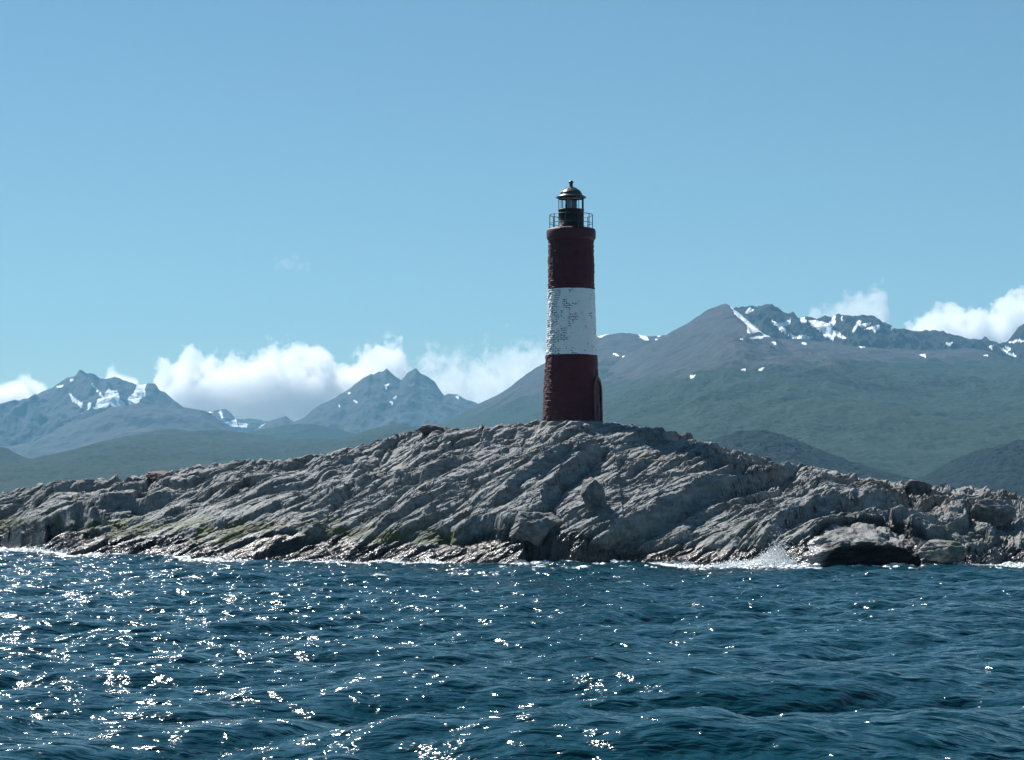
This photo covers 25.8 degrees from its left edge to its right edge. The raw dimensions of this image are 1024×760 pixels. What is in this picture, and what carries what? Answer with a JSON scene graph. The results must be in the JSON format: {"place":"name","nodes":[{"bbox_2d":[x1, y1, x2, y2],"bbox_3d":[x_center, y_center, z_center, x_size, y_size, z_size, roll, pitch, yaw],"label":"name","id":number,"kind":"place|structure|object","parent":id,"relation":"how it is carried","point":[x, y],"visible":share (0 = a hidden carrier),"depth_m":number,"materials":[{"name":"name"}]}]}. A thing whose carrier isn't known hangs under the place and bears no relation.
{"place":"outdoors","nodes":[
{"label":"outdoors","id":0,"kind":"place"},
{"bbox_2d":[0,447,32,465],"bbox_3d":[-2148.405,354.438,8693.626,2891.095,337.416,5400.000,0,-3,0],"label":"shore knoll","id":1,"kind":"structure","parent":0,"point":[8,456],"depth_m":9687.24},
{"bbox_2d":[0,404,236,458],"bbox_3d":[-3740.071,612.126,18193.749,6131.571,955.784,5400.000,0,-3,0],"label":"mountain spur","id":2,"kind":"structure","parent":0,"point":[118,422],"depth_m":18681.27,"materials":[{"name":"grey stone"}]},
{"bbox_2d":[0,370,245,445],"bbox_3d":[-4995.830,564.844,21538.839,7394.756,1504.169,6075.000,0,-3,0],"label":"jagged mountain","id":3,"kind":"structure","parent":0,"point":[81,395],"depth_m":22038.18,"materials":[{"name":"grey stone"}]},
{"bbox_2d":[0,423,460,492],"bbox_3d":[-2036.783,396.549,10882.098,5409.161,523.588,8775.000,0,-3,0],"label":"green hill","id":4,"kind":"structure","parent":0,"point":[141,454],"depth_m":9344.58,"materials":[{"name":"green plant"}]},
{"bbox_2d":[194,409,268,432],"bbox_3d":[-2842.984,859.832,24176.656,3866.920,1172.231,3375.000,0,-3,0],"label":"distant ridge","id":5,"kind":"structure","parent":0,"point":[226,417],"depth_m":24748.98,"materials":[{"name":"grey stone"}]},
{"bbox_2d":[249,424,355,438],"bbox_3d":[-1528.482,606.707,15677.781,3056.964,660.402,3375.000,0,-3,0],"label":"foothill","id":6,"kind":"structure","parent":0,"point":[303,431],"depth_m":16304.10,"materials":[{"name":"green plant"}]},
{"bbox_2d":[257,368,476,433],"bbox_3d":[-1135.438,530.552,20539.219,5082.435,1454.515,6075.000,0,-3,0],"label":"twin peak mountain","id":7,"kind":"structure","parent":0,"point":[413,397],"depth_m":20819.16,"materials":[{"name":"grey stone"}]},
{"bbox_2d":[0,547,1023,759],"bbox_3d":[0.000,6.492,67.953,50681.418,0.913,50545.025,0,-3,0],"label":"water","id":8,"kind":"structure","parent":0,"point":[130,657],"depth_m":38.23,"materials":[{"name":"blue liquid"}]},
{"bbox_2d":[0,546,1023,569],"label":"surf foam","id":9,"kind":"object","parent":8,"relation":"on","point":[680,566],"visible":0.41,"depth_m":97.95,"materials":[{"name":"white liquid"}]},
{"bbox_2d":[0,420,1023,565],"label":"rock island","id":10,"kind":"object","parent":8,"relation":"in","point":[454,495],"visible":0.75,"depth_m":105.94,"materials":[{"name":"grey stone"}]},
{"bbox_2d":[146,471,167,480],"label":"boulder","id":11,"kind":"object","parent":10,"relation":"on","point":[154,475],"visible":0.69,"depth_m":127.42,"materials":[{"name":"stone"}]},
{"bbox_2d":[418,424,443,433],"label":"boulder","id":12,"kind":"object","parent":10,"relation":"on","point":[426,429],"visible":0.92,"depth_m":116.65,"materials":[{"name":"stone"}]},
{"bbox_2d":[509,511,562,546],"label":"boulder","id":13,"kind":"object","parent":10,"relation":"on","point":[534,528],"visible":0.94,"depth_m":99.38,"materials":[{"name":"stone"}]},
{"bbox_2d":[538,180,602,428],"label":"lighthouse","id":14,"kind":"object","parent":10,"relation":"on","point":[572,388],"visible":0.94,"depth_m":114.33,"materials":[{"name":"paint"}]},
{"bbox_2d":[580,477,606,511],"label":"boulder","id":15,"kind":"object","parent":10,"relation":"on","point":[592,492],"visible":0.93,"depth_m":99.70,"materials":[{"name":"stone"}]},
{"bbox_2d":[800,522,919,565],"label":"overhanging block","id":16,"kind":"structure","parent":10,"relation":"on","point":[854,544],"depth_m":94.69,"materials":[{"name":"stone"}]},
{"bbox_2d":[904,479,931,495],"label":"boulder","id":17,"kind":"object","parent":10,"relation":"on","point":[916,487],"visible":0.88,"depth_m":109.72,"materials":[{"name":"stone"}]},
{"bbox_2d":[917,539,966,563],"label":"boulder","id":18,"kind":"object","parent":10,"relation":"on","point":[941,551],"visible":0.94,"depth_m":94.53,"materials":[{"name":"stone"}]},
{"bbox_2d":[971,496,1015,528],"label":"boulder","id":19,"kind":"object","parent":10,"relation":"on","point":[999,513],"visible":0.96,"depth_m":103.47,"materials":[{"name":"stone"}]},
{"bbox_2d":[693,531,818,568],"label":"wave spray","id":20,"kind":"object","parent":8,"relation":"on","point":[777,559],"visible":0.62,"depth_m":94.84,"materials":[{"name":"white liquid"}]},
{"bbox_2d":[0,0,1023,421],"label":"sky","id":21,"kind":"structure","parent":0,"point":[249,209],"materials":[{"name":"blue"}]},
{"bbox_2d":[431,333,665,428],"bbox_3d":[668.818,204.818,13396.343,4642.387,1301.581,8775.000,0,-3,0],"label":"back mountain","id":22,"kind":"structure","parent":0,"point":[519,400],"depth_m":14133.05,"materials":[{"name":"grey stone"}]},
{"bbox_2d":[519,304,1023,478],"bbox_3d":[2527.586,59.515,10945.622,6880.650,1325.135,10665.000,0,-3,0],"label":"forested mountain","id":23,"kind":"structure","parent":0,"point":[717,371],"depth_m":9237.13,"materials":[{"name":"green plant"}]},
{"bbox_2d":[705,430,914,484],"bbox_3d":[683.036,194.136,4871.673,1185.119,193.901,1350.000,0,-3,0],"label":"wooded knoll","id":24,"kind":"structure","parent":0,"point":[779,448],"depth_m":4991.96,"materials":[{"name":"green plant"}]},
{"bbox_2d":[733,304,1023,365],"bbox_3d":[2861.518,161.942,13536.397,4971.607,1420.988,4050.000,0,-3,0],"label":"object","id":25,"kind":"structure","parent":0,"point":[772,320],"depth_m":14220.89,"materials":[{"name":"grey stone"}]},
{"bbox_2d":[914,439,1023,497],"bbox_3d":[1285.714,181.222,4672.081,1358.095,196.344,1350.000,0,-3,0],"label":"wooded headland","id":26,"kind":"structure","parent":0,"point":[997,468],"depth_m":4686.21,"materials":[{"name":"green plant"}]}
]}

